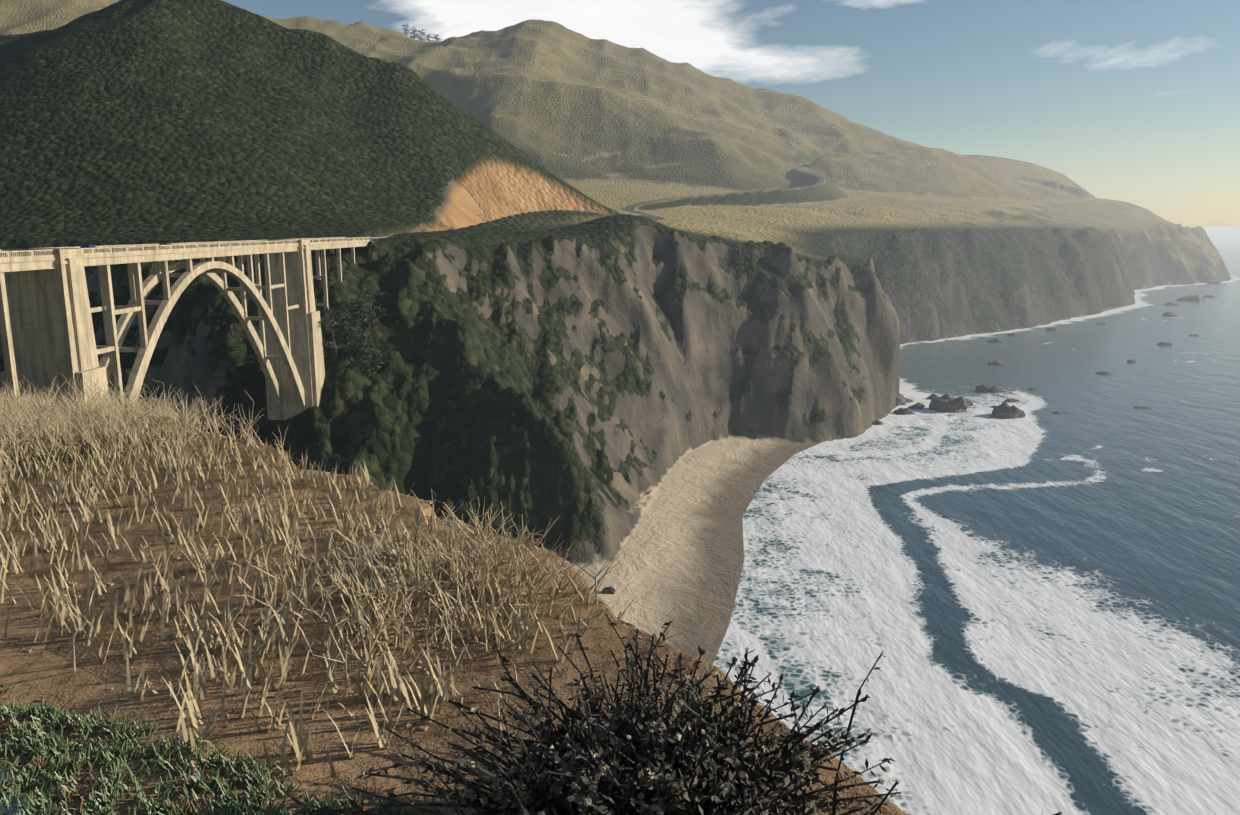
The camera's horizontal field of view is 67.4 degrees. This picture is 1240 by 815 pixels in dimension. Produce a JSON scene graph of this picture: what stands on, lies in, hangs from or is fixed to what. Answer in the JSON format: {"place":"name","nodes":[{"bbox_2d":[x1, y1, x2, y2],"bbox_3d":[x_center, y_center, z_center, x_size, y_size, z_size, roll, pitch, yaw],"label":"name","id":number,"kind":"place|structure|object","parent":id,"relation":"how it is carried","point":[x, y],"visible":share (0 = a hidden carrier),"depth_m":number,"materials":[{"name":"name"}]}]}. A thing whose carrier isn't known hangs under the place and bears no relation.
{"place":"outdoors","nodes":[
{"label":"outdoors","id":0,"kind":"place"},
{"bbox_2d":[0,0,1233,814],"bbox_3d":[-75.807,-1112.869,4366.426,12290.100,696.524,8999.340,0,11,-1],"label":"coastal terrain","id":1,"kind":"structure","parent":0,"point":[588,366],"depth_m":370.69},
{"bbox_2d":[0,368,299,480],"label":"dry grass","id":2,"kind":"structure","parent":1,"relation":"on","point":[51,417],"depth_m":16.62,"materials":[{"name":"beige plant"}]},
{"bbox_2d":[0,237,373,419],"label":"arch bridge","id":3,"kind":"structure","parent":1,"relation":"on","point":[46,326],"depth_m":177.13,"materials":[{"name":"concrete"}]},
{"bbox_2d":[80,245,96,247],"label":"blue car","id":4,"kind":"object","parent":3,"relation":"on","point":[88,246],"visible":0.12,"depth_m":165.10,"materials":[{"name":"blue paint"}]},
{"bbox_2d":[0,682,467,814],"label":"ice plant","id":5,"kind":"object","parent":1,"relation":"on","point":[255,776],"visible":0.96,"depth_m":4.81,"materials":[{"name":"green plant"}]},
{"bbox_2d":[0,385,579,775],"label":"dry grass","id":6,"kind":"structure","parent":1,"relation":"on","point":[296,747],"depth_m":7.88,"materials":[{"name":"beige plant"}]},
{"bbox_2d":[318,306,351,356],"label":"tree","id":7,"kind":"object","parent":1,"relation":"on","point":[324,321],"depth_m":264.99,"materials":[{"name":"green plant"}]},
{"bbox_2d":[325,299,364,345],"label":"tree","id":8,"kind":"object","parent":1,"relation":"on","point":[347,304],"depth_m":276.30,"materials":[{"name":"green plant"}]},
{"bbox_2d":[336,317,372,360],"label":"tree","id":9,"kind":"object","parent":1,"relation":"on","point":[351,329],"depth_m":270.56,"materials":[{"name":"green plant"}]},
{"bbox_2d":[53,489,683,748],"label":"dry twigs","id":10,"kind":"object","parent":1,"relation":"on","point":[399,561],"visible":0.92,"depth_m":7.36,"materials":[{"name":"beige plant"}]},
{"bbox_2d":[349,288,387,327],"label":"tree","id":11,"kind":"object","parent":1,"relation":"on","point":[366,299],"depth_m":280.67,"materials":[{"name":"green plant"}]},
{"bbox_2d":[349,342,387,375],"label":"tree","id":12,"kind":"object","parent":1,"relation":"on","point":[377,368],"depth_m":269.62,"materials":[{"name":"green plant"}]},
{"bbox_2d":[366,335,401,367],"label":"tree","id":13,"kind":"object","parent":1,"relation":"on","point":[381,340],"depth_m":274.93,"materials":[{"name":"green plant"}]},
{"bbox_2d":[23,485,776,810],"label":"ledge pebbles","id":14,"kind":"object","parent":1,"relation":"on","point":[408,679],"visible":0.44,"depth_m":6.97,"materials":[{"name":"brown stone"}]},
{"bbox_2d":[402,24,409,34],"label":"tree","id":15,"kind":"object","parent":1,"relation":"on","point":[407,26],"depth_m":1687.89,"materials":[{"name":"green plant"}]},
{"bbox_2d":[408,27,417,37],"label":"tree","id":16,"kind":"object","parent":1,"relation":"on","point":[415,31],"depth_m":1692.78,"materials":[{"name":"green plant"}]},
{"bbox_2d":[416,29,426,40],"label":"tree","id":17,"kind":"object","parent":1,"relation":"on","point":[422,33],"depth_m":1699.12,"materials":[{"name":"green plant"}]},
{"bbox_2d":[425,34,433,41],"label":"tree","id":18,"kind":"object","parent":1,"relation":"on","point":[427,35],"depth_m":1696.93,"materials":[{"name":"green plant"}]},
{"bbox_2d":[433,34,441,41],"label":"tree","id":19,"kind":"object","parent":1,"relation":"on","point":[437,37],"depth_m":1700.19,"materials":[{"name":"green plant"}]},
{"bbox_2d":[602,586,614,593],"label":"rock","id":20,"kind":"object","parent":1,"relation":"on","point":[609,590],"visible":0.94,"depth_m":222.79,"materials":[{"name":"grey stone"}]},
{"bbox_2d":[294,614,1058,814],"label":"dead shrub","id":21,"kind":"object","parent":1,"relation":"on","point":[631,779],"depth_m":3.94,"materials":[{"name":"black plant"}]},
{"bbox_2d":[291,613,1061,814],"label":"dead shrub seed heads","id":22,"kind":"object","parent":21,"relation":"attached to","point":[462,762],"visible":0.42,"depth_m":3.87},
{"bbox_2d":[896,394,905,405],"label":"sea rock","id":23,"kind":"object","parent":1,"relation":"on","point":[900,399],"visible":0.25,"depth_m":468.86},
{"bbox_2d":[893,408,914,414],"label":"sea rock","id":24,"kind":"object","parent":1,"relation":"on","point":[902,411],"visible":0.88,"depth_m":446.75,"materials":[{"name":"grey stone"}]},
{"bbox_2d":[908,403,924,409],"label":"sea rock","id":25,"kind":"object","parent":1,"relation":"on","point":[918,406],"visible":0.92,"depth_m":459.46,"materials":[{"name":"grey stone"}]},
{"bbox_2d":[926,394,939,399],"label":"sea rock","id":26,"kind":"object","parent":1,"relation":"on","point":[932,396],"visible":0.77,"depth_m":485.60,"materials":[{"name":"grey stone"}]},
{"bbox_2d":[929,394,967,412],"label":"sea rock","id":27,"kind":"object","parent":1,"relation":"on","point":[947,403],"visible":0.94,"depth_m":452.11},
{"bbox_2d":[966,400,973,405],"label":"sea rock","id":28,"kind":"object","parent":1,"relation":"on","point":[969,402],"visible":0.1,"depth_m":469.19,"materials":[{"name":"grey stone"}]},
{"bbox_2d":[975,385,1004,392],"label":"sea rock","id":29,"kind":"object","parent":1,"relation":"on","point":[987,389],"visible":0.9,"depth_m":506.14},
{"bbox_2d":[987,338,1005,342],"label":"sea rock","id":30,"kind":"object","parent":1,"relation":"on","point":[996,340],"visible":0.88,"depth_m":722.85,"materials":[{"name":"grey stone"}]},
{"bbox_2d":[987,361,1005,364],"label":"sea rock","id":31,"kind":"object","parent":1,"relation":"on","point":[996,363],"visible":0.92,"depth_m":605.35,"materials":[{"name":"grey stone"}]},
{"bbox_2d":[989,402,1024,418],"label":"sea rock","id":32,"kind":"object","parent":1,"relation":"on","point":[1004,410],"visible":0.92,"depth_m":437.95,"materials":[{"name":"grey stone"}]},
{"bbox_2d":[1003,398,1019,401],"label":"sea rock","id":33,"kind":"object","parent":1,"relation":"on","point":[1011,400],"visible":0.81,"depth_m":477.95,"materials":[{"name":"grey stone"}]},
{"bbox_2d":[1045,327,1058,330],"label":"sea rock","id":34,"kind":"object","parent":1,"relation":"on","point":[1052,329],"visible":0.92,"depth_m":802.80,"materials":[{"name":"grey stone"}]},
{"bbox_2d":[1096,371,1112,374],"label":"sea rock","id":35,"kind":"object","parent":1,"relation":"on","point":[1105,373],"visible":0.79,"depth_m":567.48,"materials":[{"name":"grey stone"}]},
{"bbox_2d":[1157,342,1171,345],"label":"sea rock","id":36,"kind":"object","parent":1,"relation":"on","point":[1165,343],"visible":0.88,"depth_m":705.30,"materials":[{"name":"grey stone"}]},
{"bbox_2d":[1162,312,1177,316],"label":"sea rock","id":37,"kind":"object","parent":1,"relation":"on","point":[1170,314],"visible":0.92,"depth_m":931.06,"materials":[{"name":"grey stone"}]},
{"bbox_2d":[1176,295,1204,301],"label":"sea rock","id":38,"kind":"object","parent":1,"relation":"on","point":[1195,298],"visible":0.98,"depth_m":1117.40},
{"bbox_2d":[1203,295,1216,297],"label":"sea rock","id":39,"kind":"object","parent":1,"relation":"on","point":[1210,296],"visible":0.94,"depth_m":1177.93,"materials":[{"name":"grey stone"}]},
{"bbox_2d":[1207,281,1221,283],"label":"sea rock","id":40,"kind":"object","parent":1,"relation":"on","point":[1215,282],"visible":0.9,"depth_m":1445.19,"materials":[{"name":"grey stone"}]},
{"bbox_2d":[0,227,1239,814],"bbox_3d":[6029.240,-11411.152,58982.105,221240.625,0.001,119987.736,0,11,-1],"label":"ocean water","id":41,"kind":"structure","parent":0,"point":[1038,603],"depth_m":240.52,"materials":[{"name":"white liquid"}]},
{"bbox_2d":[872,420,882,424],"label":"sea rock","id":42,"kind":"object","parent":41,"relation":"in","point":[875,422],"visible":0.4,"depth_m":422.58,"materials":[{"name":"grey stone"}]},
{"bbox_2d":[1133,406,1149,408],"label":"sea rock","id":43,"kind":"object","parent":41,"relation":"in","point":[1141,407],"visible":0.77,"depth_m":461.38,"materials":[{"name":"grey stone"}]},
{"bbox_2d":[371,155,1053,238],"bbox_3d":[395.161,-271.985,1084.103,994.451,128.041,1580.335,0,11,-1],"label":"highway road","id":44,"kind":"structure","parent":0,"point":[632,209],"depth_m":791.57,"materials":[{"name":"grey asphalt"}]},
{"bbox_2d":[371,172,824,239],"bbox_3d":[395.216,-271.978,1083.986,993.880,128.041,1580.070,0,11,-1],"label":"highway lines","id":45,"kind":"object","parent":44,"relation":"on","point":[688,196],"visible":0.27,"depth_m":726.82,"materials":[{"name":"yellow paint"}]},
{"bbox_2d":[223,0,1239,226],"label":"sky","id":46,"kind":"structure","parent":0,"point":[1136,102],"materials":[{"name":"blue"}]}
]}

